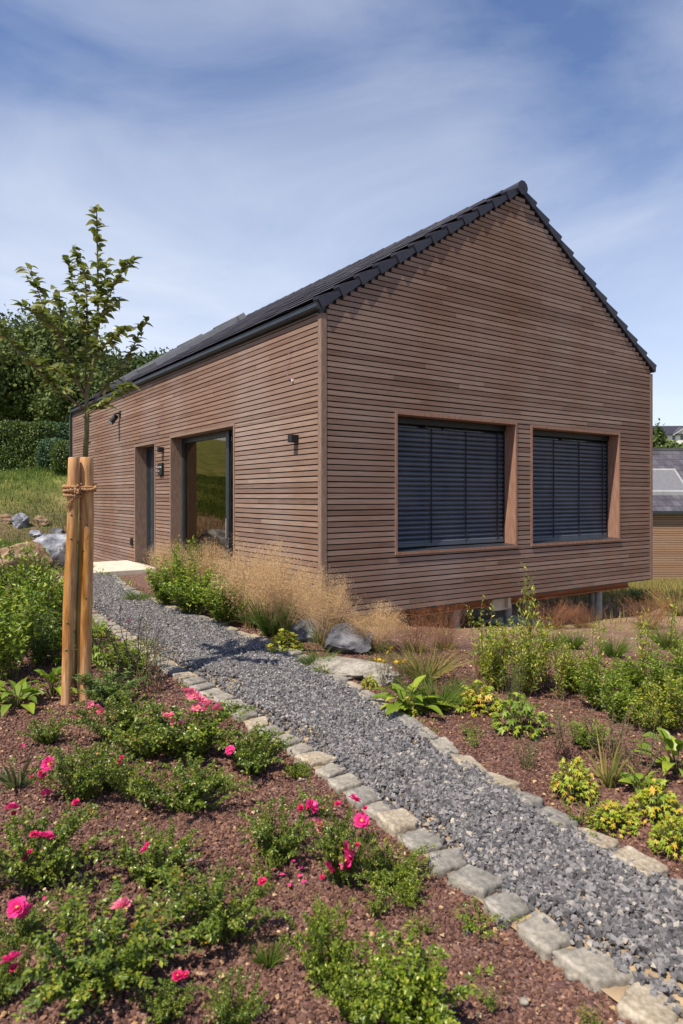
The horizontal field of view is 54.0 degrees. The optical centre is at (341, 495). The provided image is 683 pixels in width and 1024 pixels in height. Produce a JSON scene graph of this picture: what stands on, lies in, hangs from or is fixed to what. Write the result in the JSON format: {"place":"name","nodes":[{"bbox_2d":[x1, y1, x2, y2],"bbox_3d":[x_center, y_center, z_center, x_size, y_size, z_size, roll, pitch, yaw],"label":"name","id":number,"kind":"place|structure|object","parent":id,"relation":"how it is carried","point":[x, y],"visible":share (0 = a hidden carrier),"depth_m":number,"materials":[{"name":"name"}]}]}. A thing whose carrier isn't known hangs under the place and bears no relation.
{"place":"outdoors","nodes":[
{"label":"outdoors","id":0,"kind":"place"},
{"bbox_2d":[0,419,682,1023],"bbox_3d":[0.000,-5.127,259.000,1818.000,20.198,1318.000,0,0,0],"label":"ground","id":1,"kind":"structure","parent":0,"point":[462,639],"depth_m":3.37,"materials":[{"name":"soil"}]},
{"bbox_2d":[0,933,37,1006],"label":"rose bush","id":2,"kind":"object","parent":1,"relation":"on","point":[7,955],"visible":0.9,"depth_m":2.11,"materials":[{"name":"green plant"}]},
{"bbox_2d":[0,742,41,792],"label":"leafy plant","id":3,"kind":"object","parent":1,"relation":"on","point":[7,781],"visible":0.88,"depth_m":3.64,"materials":[{"name":"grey plant"}]},
{"bbox_2d":[0,333,43,421],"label":"broadleaf tree","id":4,"kind":"object","parent":1,"relation":"on","point":[5,351],"visible":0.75,"depth_m":28.77,"materials":[{"name":"green plant"}]},
{"bbox_2d":[0,676,50,716],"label":"broad leaved plant","id":5,"kind":"object","parent":1,"relation":"on","point":[18,689],"visible":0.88,"depth_m":5.13,"materials":[{"name":"green plant"}]},
{"bbox_2d":[0,541,53,574],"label":"boulder","id":6,"kind":"object","parent":1,"relation":"on","point":[38,547],"visible":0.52,"depth_m":12.03,"materials":[{"name":"stone"}]},
{"bbox_2d":[0,586,56,681],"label":"leafy perennial","id":7,"kind":"object","parent":1,"relation":"on","point":[12,644],"visible":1,"depth_m":5.83,"materials":[{"name":"green plant"}]},
{"bbox_2d":[0,538,57,633],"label":"leafy perennial","id":8,"kind":"object","parent":1,"relation":"on","point":[23,574],"visible":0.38,"depth_m":7.11,"materials":[{"name":"green plant"}]},
{"bbox_2d":[0,419,58,470],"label":"clipped hedge","id":9,"kind":"object","parent":1,"relation":"on","point":[18,441],"visible":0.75,"depth_m":23.57,"materials":[{"name":"green plant"}]},
{"bbox_2d":[0,465,67,548],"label":"meadow grass","id":10,"kind":"structure","parent":1,"relation":"on","point":[33,473],"depth_m":20.77,"materials":[{"name":"plant"}]},
{"bbox_2d":[0,896,71,945],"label":"rose bush","id":11,"kind":"object","parent":1,"relation":"on","point":[18,908],"visible":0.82,"depth_m":2.35,"materials":[{"name":"green plant"}]},
{"bbox_2d":[9,603,62,667],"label":"leafy shrub","id":12,"kind":"object","parent":1,"relation":"on","point":[36,643],"visible":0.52,"depth_m":6.21,"materials":[{"name":"green plant"}]},
{"bbox_2d":[12,560,64,651],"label":"leafy perennial","id":13,"kind":"object","parent":1,"relation":"on","point":[43,595],"visible":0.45,"depth_m":6.69,"materials":[{"name":"green plant"}]},
{"bbox_2d":[16,715,73,747],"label":"rose bush","id":14,"kind":"object","parent":1,"relation":"on","point":[50,737],"visible":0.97,"depth_m":4.29,"materials":[{"name":"green plant"}]},
{"bbox_2d":[33,533,65,568],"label":"boulder","id":15,"kind":"object","parent":1,"relation":"on","point":[55,543],"visible":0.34,"depth_m":12.71,"materials":[{"name":"stone"}]},
{"bbox_2d":[49,439,68,474],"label":"rounded shrub","id":16,"kind":"object","parent":1,"relation":"on","point":[59,454],"visible":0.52,"depth_m":22.23,"materials":[{"name":"green plant"}]},
{"bbox_2d":[0,796,120,889],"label":"rose bush","id":17,"kind":"object","parent":1,"relation":"on","point":[54,861],"visible":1,"depth_m":2.73,"materials":[{"name":"green plant"}]},
{"bbox_2d":[0,299,120,421],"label":"weeping tree","id":18,"kind":"object","parent":1,"relation":"on","point":[33,340],"visible":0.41,"depth_m":29.57,"materials":[{"name":"green plant"}]},
{"bbox_2d":[61,457,78,704],"bbox_3d":[-2.117,0.719,5.219,0.142,2.043,0.088,0,0,0],"label":"wooden stake","id":19,"kind":"object","parent":1,"relation":"on","point":[69,595],"visible":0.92,"depth_m":5.19,"materials":[{"name":"brown wood"}]},
{"bbox_2d":[26,360,114,422],"bbox_3d":[-11.229,-3.528,28.559,4.320,4.679,4.110,0,0,0],"label":"broadleaf tree","id":20,"kind":"object","parent":1,"relation":"on","point":[54,406],"visible":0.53,"depth_m":27.55,"materials":[{"name":"green plant"}]},
{"bbox_2d":[35,871,111,923],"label":"rose bush","id":21,"kind":"object","parent":1,"relation":"on","point":[56,898],"visible":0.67,"depth_m":2.53,"materials":[{"name":"green plant"}]},
{"bbox_2d":[28,737,123,802],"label":"rose bush","id":22,"kind":"object","parent":1,"relation":"on","point":[87,785],"visible":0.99,"depth_m":3.48,"materials":[{"name":"green plant"}]},
{"bbox_2d":[0,204,152,695],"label":"young tree","id":23,"kind":"object","parent":1,"relation":"on","point":[108,305],"visible":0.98,"depth_m":5.42,"materials":[{"name":"green plant"}]},
{"bbox_2d":[77,457,93,701],"bbox_3d":[-2.022,0.710,5.299,0.124,2.035,0.112,0,0,0],"label":"wooden stake","id":24,"kind":"object","parent":1,"relation":"on","point":[85,588],"visible":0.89,"depth_m":5.26,"materials":[{"name":"brown wood"}]},
{"bbox_2d":[2,865,219,1023],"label":"rose bush","id":25,"kind":"object","parent":1,"relation":"on","point":[109,965],"visible":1,"depth_m":2.14,"materials":[{"name":"green plant"}]},
{"bbox_2d":[68,664,153,703],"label":"leafy shrub","id":26,"kind":"object","parent":1,"relation":"on","point":[100,689],"visible":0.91,"depth_m":5.16,"materials":[{"name":"green plant"}]},
{"bbox_2d":[63,688,182,741],"bbox_3d":[-1.429,1.440,4.333,0.668,0.336,0.637,0,0,39],"label":"rose bush","id":27,"kind":"object","parent":1,"relation":"on","point":[124,717],"visible":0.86,"depth_m":4.33,"materials":[{"name":"green plant"}]},
{"bbox_2d":[93,560,158,574],"bbox_3d":[-4.437,1.401,12.750,1.310,0.138,1.930,0,0,-35],"label":"doorstep","id":28,"kind":"object","parent":1,"relation":"on","point":[124,567],"visible":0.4,"depth_m":12.49,"materials":[{"name":"concrete"}]},
{"bbox_2d":[92,635,161,676],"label":"leafy perennial","id":29,"kind":"object","parent":1,"relation":"on","point":[108,657],"visible":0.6,"depth_m":5.87,"materials":[{"name":"green plant"}]},
{"bbox_2d":[92,605,166,688],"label":"wiry herb","id":30,"kind":"object","parent":1,"relation":"on","point":[128,653],"visible":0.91,"depth_m":5.55,"materials":[{"name":"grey plant"}]},
{"bbox_2d":[93,720,180,758],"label":"rose bush","id":31,"kind":"object","parent":1,"relation":"on","point":[142,750],"visible":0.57,"depth_m":4.07,"materials":[{"name":"green plant"}]},
{"bbox_2d":[98,815,206,888],"bbox_3d":[-0.802,1.507,2.816,0.454,0.202,0.455,0,0,12],"label":"rose bush","id":32,"kind":"object","parent":1,"relation":"on","point":[149,871],"visible":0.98,"depth_m":2.77,"materials":[{"name":"green plant"}]},
{"bbox_2d":[128,977,202,1023],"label":"rose bush","id":33,"kind":"object","parent":1,"relation":"on","point":[162,1001],"visible":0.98,"depth_m":2.06,"materials":[{"name":"green plant"}]},
{"bbox_2d":[144,554,186,605],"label":"leafy perennial","id":34,"kind":"object","parent":1,"relation":"on","point":[162,596],"visible":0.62,"depth_m":8.96,"materials":[{"name":"green plant"}]},
{"bbox_2d":[105,688,259,759],"bbox_3d":[-0.954,1.389,4.156,0.766,0.453,0.820,0,0,9],"label":"rose bush","id":35,"kind":"object","parent":1,"relation":"on","point":[191,739],"visible":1,"depth_m":4.07,"materials":[{"name":"green plant"}]},
{"bbox_2d":[126,752,257,812],"bbox_3d":[-0.777,1.487,3.403,0.584,0.264,0.557,0,0,44],"label":"rose bush","id":36,"kind":"object","parent":1,"relation":"on","point":[195,788],"visible":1,"depth_m":3.41,"materials":[{"name":"green plant"}]},
{"bbox_2d":[159,560,224,615],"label":"leafy perennial","id":37,"kind":"object","parent":1,"relation":"on","point":[190,601],"visible":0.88,"depth_m":8.43,"materials":[{"name":"green plant"}]},
{"bbox_2d":[177,537,235,607],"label":"ornamental grass","id":38,"kind":"object","parent":1,"relation":"on","point":[202,561],"depth_m":8.96,"materials":[{"name":"plant"}]},
{"bbox_2d":[171,964,269,1023],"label":"rose bush","id":39,"kind":"object","parent":1,"relation":"on","point":[234,1015],"visible":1,"depth_m":1.99,"materials":[{"name":"green plant"}]},
{"bbox_2d":[158,857,287,947],"bbox_3d":[-0.450,1.487,2.419,0.492,0.253,0.390,0,0,39],"label":"rose bush","id":40,"kind":"object","parent":1,"relation":"on","point":[228,923],"visible":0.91,"depth_m":2.41,"materials":[{"name":"green plant"}]},
{"bbox_2d":[195,573,252,625],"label":"leafy perennial","id":41,"kind":"object","parent":1,"relation":"on","point":[217,607],"visible":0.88,"depth_m":7.79,"materials":[{"name":"green plant"}]},
{"bbox_2d":[212,722,296,777],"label":"rose bush","id":42,"kind":"object","parent":1,"relation":"on","point":[248,761],"visible":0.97,"depth_m":3.87,"materials":[{"name":"green plant"}]},
{"bbox_2d":[207,532,306,628],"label":"ornamental grass","id":43,"kind":"object","parent":1,"relation":"on","point":[249,623],"depth_m":7.71,"materials":[{"name":"plant"}]},
{"bbox_2d":[242,926,293,971],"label":"grass tuft","id":44,"kind":"object","parent":1,"relation":"on","point":[273,960],"visible":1,"depth_m":2.29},
{"bbox_2d":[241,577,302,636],"bbox_3d":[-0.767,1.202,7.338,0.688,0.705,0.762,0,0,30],"label":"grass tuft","id":45,"kind":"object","parent":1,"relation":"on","point":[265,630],"visible":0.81,"depth_m":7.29,"materials":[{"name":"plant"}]},
{"bbox_2d":[234,551,324,636],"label":"ornamental grass","id":46,"kind":"object","parent":1,"relation":"on","point":[287,625],"depth_m":7.28,"materials":[{"name":"plant"}]},
{"bbox_2d":[236,794,325,866],"bbox_3d":[-0.271,1.459,2.944,0.408,0.307,0.366,0,0,41],"label":"rose bush","id":47,"kind":"object","parent":1,"relation":"on","point":[274,841],"visible":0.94,"depth_m":2.91,"materials":[{"name":"green plant"}]},
{"bbox_2d":[279,893,361,992],"bbox_3d":[-0.048,1.482,2.199,0.268,0.274,0.308,0,0,-32],"label":"rose bush","id":48,"kind":"object","parent":1,"relation":"on","point":[321,932],"visible":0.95,"depth_m":2.18,"materials":[{"name":"green plant"}]},
{"bbox_2d":[292,564,362,648],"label":"ornamental grass","id":49,"kind":"object","parent":1,"relation":"on","point":[319,639],"depth_m":6.84,"materials":[{"name":"plant"}]},
{"bbox_2d":[0,588,682,1023],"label":"mulch","id":50,"kind":"object","parent":1,"relation":"on","point":[332,896],"visible":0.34,"depth_m":3.01,"materials":[{"name":"wood"}]},
{"bbox_2d":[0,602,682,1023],"bbox_3d":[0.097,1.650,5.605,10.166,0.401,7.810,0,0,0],"label":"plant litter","id":51,"kind":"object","parent":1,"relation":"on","point":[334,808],"visible":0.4,"depth_m":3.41,"materials":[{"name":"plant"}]},
{"bbox_2d":[305,793,381,887],"bbox_3d":[0.013,1.403,2.785,0.311,0.406,0.326,0,0,4],"label":"rose bush","id":52,"kind":"object","parent":1,"relation":"on","point":[346,861],"visible":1,"depth_m":2.72,"materials":[{"name":"green plant"}]},
{"bbox_2d":[324,622,372,653],"bbox_3d":[0.072,1.445,6.785,0.498,0.334,0.432,0,0,-2],"label":"boulder","id":53,"kind":"object","parent":1,"relation":"on","point":[340,639],"visible":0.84,"depth_m":6.62,"materials":[{"name":"stone"}]},
{"bbox_2d":[305,656,392,679],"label":"sandstone slab","id":54,"kind":"structure","parent":1,"relation":"on","point":[351,668],"depth_m":5.96,"materials":[{"name":"stone"}]},
{"bbox_2d":[312,934,408,1023],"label":"rose bush","id":55,"kind":"object","parent":1,"relation":"on","point":[356,1012],"visible":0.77,"depth_m":2.04,"materials":[{"name":"green plant"}]},
{"bbox_2d":[69,180,656,628],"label":"timber house","id":56,"kind":"structure","parent":1,"relation":"on","point":[453,410],"depth_m":9.64,"materials":[{"name":"wood"},{"name":"roof tile"},{"name":"dark glass"}]},
{"bbox_2d":[134,441,156,566],"bbox_3d":[-3.703,0.168,13.101,0.304,2.384,1.216,0,0,-35],"label":"entrance door","id":57,"kind":"structure","parent":56,"relation":"in","point":[145,457],"depth_m":13.51,"materials":[{"name":"metal"}]},
{"bbox_2d":[136,313,245,373],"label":"solar panel","id":58,"kind":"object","parent":56,"relation":"in","point":[234,320],"depth_m":15.09,"materials":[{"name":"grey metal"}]},
{"bbox_2d":[170,423,236,587],"bbox_3d":[-2.178,0.148,10.903,0.304,2.424,2.606,0,0,-35],"label":"sliding door","id":59,"kind":"structure","parent":56,"relation":"in","point":[202,462],"depth_m":11.23,"materials":[{"name":"glass"}]},
{"bbox_2d":[393,411,517,554],"bbox_3d":[1.526,-0.165,9.278,2.298,1.828,0.372,0,0,-35],"label":"window","id":60,"kind":"structure","parent":56,"relation":"in","point":[471,493],"depth_m":9.37,"materials":[{"name":"metal"}]},
{"bbox_2d":[529,425,620,545],"bbox_3d":[3.650,-0.155,10.752,2.268,1.808,0.372,0,0,-35],"label":"window","id":61,"kind":"structure","parent":56,"relation":"in","point":[575,475],"depth_m":10.89,"materials":[{"name":"metal"}]},
{"bbox_2d":[335,598,412,653],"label":"ornamental grass","id":62,"kind":"object","parent":1,"relation":"on","point":[378,648],"depth_m":6.71,"materials":[{"name":"plant"}]},
{"bbox_2d":[348,871,401,918],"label":"seedling","id":63,"kind":"object","parent":1,"relation":"on","point":[374,907],"visible":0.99,"depth_m":2.55,"materials":[{"name":"green plant"}]},
{"bbox_2d":[337,835,437,897],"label":"ground cover plant","id":64,"kind":"object","parent":1,"relation":"on","point":[373,877],"visible":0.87,"depth_m":2.74,"materials":[{"name":"green plant"}]},
{"bbox_2d":[376,808,421,837],"bbox_3d":[0.276,1.606,3.243,0.181,0.115,0.188,1,1,-21],"label":"edging stone","id":65,"kind":"object","parent":1,"relation":"on","point":[393,822],"visible":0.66,"depth_m":3.21,"materials":[{"name":"stone"}]},
{"bbox_2d":[371,675,460,716],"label":"broad leaved plant","id":66,"kind":"object","parent":1,"relation":"on","point":[399,691],"visible":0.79,"depth_m":4.93,"materials":[{"name":"green plant"}]},
{"bbox_2d":[384,608,454,652],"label":"ornamental grass","id":67,"kind":"object","parent":1,"relation":"on","point":[422,648],"depth_m":6.80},
{"bbox_2d":[347,920,495,1023],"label":"rose bush","id":68,"kind":"object","parent":1,"relation":"on","point":[428,1005],"visible":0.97,"depth_m":2.01,"materials":[{"name":"green plant"}]},
{"bbox_2d":[397,828,447,856],"bbox_3d":[0.367,1.619,3.067,0.166,0.114,0.205,-2,-1,-30],"label":"edging stone","id":69,"kind":"object","parent":1,"relation":"on","point":[418,838],"visible":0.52,"depth_m":3.05,"materials":[{"name":"stone"}]},
{"bbox_2d":[374,630,478,681],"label":"ornamental grass","id":70,"kind":"object","parent":1,"relation":"on","point":[413,667],"depth_m":5.83,"materials":[{"name":"plant"}]},
{"bbox_2d":[388,660,491,710],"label":"grass tuft","id":71,"kind":"object","parent":1,"relation":"on","point":[450,696],"visible":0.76,"depth_m":5.01,"materials":[{"name":"plant"}]},
{"bbox_2d":[413,600,477,649],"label":"ornamental grass","id":72,"kind":"object","parent":1,"relation":"on","point":[441,644],"depth_m":7.04,"materials":[{"name":"plant"}]},
{"bbox_2d":[427,847,466,877],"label":"edging stone","id":73,"kind":"object","parent":1,"relation":"on","point":[444,861],"visible":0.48,"depth_m":2.87,"materials":[{"name":"stone"}]},
{"bbox_2d":[447,864,502,900],"bbox_3d":[0.552,1.615,2.753,0.195,0.115,0.154,2,0,43],"label":"edging stone","id":74,"kind":"object","parent":1,"relation":"on","point":[472,880],"visible":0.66,"depth_m":2.72,"materials":[{"name":"stone"}]},
{"bbox_2d":[454,680,501,716],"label":"golden plant","id":75,"kind":"object","parent":1,"relation":"on","point":[476,703],"visible":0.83,"depth_m":4.99,"materials":[{"name":"yellow plant"}]},
{"bbox_2d":[449,896,525,937],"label":"seedling","id":76,"kind":"object","parent":1,"relation":"on","point":[471,925],"visible":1,"depth_m":2.49,"materials":[{"name":"green plant"}]},
{"bbox_2d":[474,620,522,691],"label":"leafy shrub","id":77,"kind":"object","parent":1,"relation":"on","point":[490,673],"visible":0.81,"depth_m":5.60,"materials":[{"name":"green plant"}]},
{"bbox_2d":[483,889,532,929],"bbox_3d":[0.641,1.626,2.595,0.183,0.116,0.143,2,0,-31],"label":"edging stone","id":78,"kind":"object","parent":1,"relation":"on","point":[507,905],"visible":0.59,"depth_m":2.57,"materials":[{"name":"stone"}]},
{"bbox_2d":[489,692,554,741],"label":"leafy perennial","id":79,"kind":"object","parent":1,"relation":"on","point":[525,707],"visible":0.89,"depth_m":4.48,"materials":[{"name":"green plant"}]},
{"bbox_2d":[496,616,554,697],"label":"leafy shrub","id":80,"kind":"object","parent":1,"relation":"on","point":[533,674],"visible":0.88,"depth_m":5.43,"materials":[{"name":"green plant"}]},
{"bbox_2d":[515,562,540,680],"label":"tall shrub","id":81,"kind":"object","parent":1,"relation":"on","point":[530,624],"visible":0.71,"depth_m":5.64,"materials":[{"name":"green plant"}]},
{"bbox_2d":[516,912,571,961],"bbox_3d":[0.739,1.630,2.439,0.174,0.116,0.179,-1,1,-31],"label":"edging stone","id":82,"kind":"object","parent":1,"relation":"on","point":[543,940],"visible":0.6,"depth_m":2.41,"materials":[{"name":"stone"}]},
{"bbox_2d":[538,688,592,761],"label":"wiry herb","id":83,"kind":"object","parent":1,"relation":"on","point":[561,734],"visible":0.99,"depth_m":4.01,"materials":[{"name":"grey plant"}]},
{"bbox_2d":[550,755,599,806],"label":"golden plant","id":84,"kind":"object","parent":1,"relation":"on","point":[575,782],"visible":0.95,"depth_m":3.50,"materials":[{"name":"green plant"}]},
{"bbox_2d":[552,641,597,694],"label":"leafy shrub","id":85,"kind":"object","parent":1,"relation":"on","point":[571,663],"visible":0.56,"depth_m":5.47,"materials":[{"name":"green plant"}]},
{"bbox_2d":[562,718,610,748],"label":"leafy perennial","id":86,"kind":"object","parent":1,"relation":"on","point":[581,741],"visible":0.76,"depth_m":4.22,"materials":[{"name":"green plant"}]},
{"bbox_2d":[552,947,634,992],"bbox_3d":[0.858,1.626,2.259,0.181,0.117,0.230,2,-3,-26],"label":"edging stone","id":87,"kind":"object","parent":1,"relation":"on","point":[595,972],"visible":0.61,"depth_m":2.24,"materials":[{"name":"stone"}]},
{"bbox_2d":[563,656,634,710],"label":"leafy shrub","id":88,"kind":"object","parent":1,"relation":"on","point":[596,689],"visible":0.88,"depth_m":5.07,"materials":[{"name":"green plant"}]},
{"bbox_2d":[569,690,635,761],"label":"wiry herb","id":89,"kind":"object","parent":1,"relation":"on","point":[610,733],"visible":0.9,"depth_m":4.00,"materials":[{"name":"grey plant"}]},
{"bbox_2d":[583,729,631,788],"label":"grass tuft","id":90,"kind":"object","parent":1,"relation":"on","point":[605,781],"visible":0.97,"depth_m":3.65,"materials":[{"name":"green plant"}]},
{"bbox_2d":[585,799,640,839],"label":"golden plant","id":91,"kind":"object","parent":1,"relation":"on","point":[618,812],"visible":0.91,"depth_m":3.20,"materials":[{"name":"yellow plant"}]},
{"bbox_2d":[590,681,644,724],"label":"leafy perennial","id":92,"kind":"object","parent":1,"relation":"on","point":[617,706],"visible":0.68,"depth_m":4.71,"materials":[{"name":"green plant"}]},
{"bbox_2d":[599,654,656,697],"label":"leafy perennial","id":93,"kind":"object","parent":1,"relation":"on","point":[629,672],"visible":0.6,"depth_m":5.29,"materials":[{"name":"green plant"}]},
{"bbox_2d":[606,710,665,782],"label":"wiry herb","id":94,"kind":"object","parent":1,"relation":"on","point":[638,765],"visible":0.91,"depth_m":3.71,"materials":[{"name":"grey plant"}]},
{"bbox_2d":[612,845,668,877],"bbox_3d":[1.269,1.606,2.869,0.145,0.116,0.225,-3,4,-34],"label":"edging stone","id":95,"kind":"object","parent":1,"relation":"on","point":[641,861],"visible":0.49,"depth_m":2.85,"materials":[{"name":"stone"}]},
{"bbox_2d":[609,588,678,629],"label":"ornamental grass","id":96,"kind":"object","parent":1,"relation":"on","point":[653,623],"depth_m":9.10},
{"bbox_2d":[615,684,678,731],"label":"leafy shrub","id":97,"kind":"object","parent":1,"relation":"on","point":[648,722],"visible":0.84,"depth_m":4.52,"materials":[{"name":"green plant"}]},
{"bbox_2d":[616,982,682,1023],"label":"edging stone","id":98,"kind":"object","parent":1,"relation":"on","point":[638,1003],"visible":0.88,"depth_m":2.07,"materials":[{"name":"stone"}]},
{"bbox_2d":[623,778,682,831],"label":"golden plant","id":99,"kind":"object","parent":1,"relation":"on","point":[663,802],"visible":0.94,"depth_m":3.26,"materials":[{"name":"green plant"}]},
{"bbox_2d":[630,728,682,776],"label":"broad leaved plant","id":100,"kind":"object","parent":1,"relation":"on","point":[673,744],"visible":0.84,"depth_m":3.80,"materials":[{"name":"green plant"}]},
{"bbox_2d":[643,643,682,703],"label":"leafy perennial","id":101,"kind":"object","parent":1,"relation":"on","point":[657,672],"visible":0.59,"depth_m":5.09,"materials":[{"name":"green plant"}]},
{"bbox_2d":[645,810,682,859],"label":"golden plant","id":102,"kind":"object","parent":1,"relation":"on","point":[675,845],"visible":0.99,"depth_m":2.99,"materials":[{"name":"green plant"}]},
{"bbox_2d":[647,667,682,732],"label":"leafy shrub","id":103,"kind":"object","parent":1,"relation":"on","point":[670,694],"visible":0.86,"depth_m":4.49,"materials":[{"name":"green plant"}]},
{"bbox_2d":[653,448,682,580],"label":"neighbouring house","id":104,"kind":"structure","parent":1,"relation":"on","point":[668,512],"depth_m":28.00,"materials":[{"name":"tile"}]},
{"bbox_2d":[653,469,682,494],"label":"roof window","id":105,"kind":"structure","parent":104,"relation":"in","point":[665,481],"depth_m":29.30,"materials":[{"name":"grey metal"}]},
{"bbox_2d":[0,0,682,425],"label":"sky","id":106,"kind":"structure","parent":0,"point":[251,153],"materials":[{"name":"blue"}]},
{"bbox_2d":[57,574,682,1023],"bbox_3d":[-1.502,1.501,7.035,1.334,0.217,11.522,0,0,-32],"label":"gravel path","id":107,"kind":"structure","parent":0,"point":[615,992],"depth_m":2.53,"materials":[{"name":"gravel"}]},
{"bbox_2d":[531,577,682,627],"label":"dry grass","id":108,"kind":"structure","parent":0,"point":[657,583],"depth_m":13.86,"materials":[{"name":"plant"}]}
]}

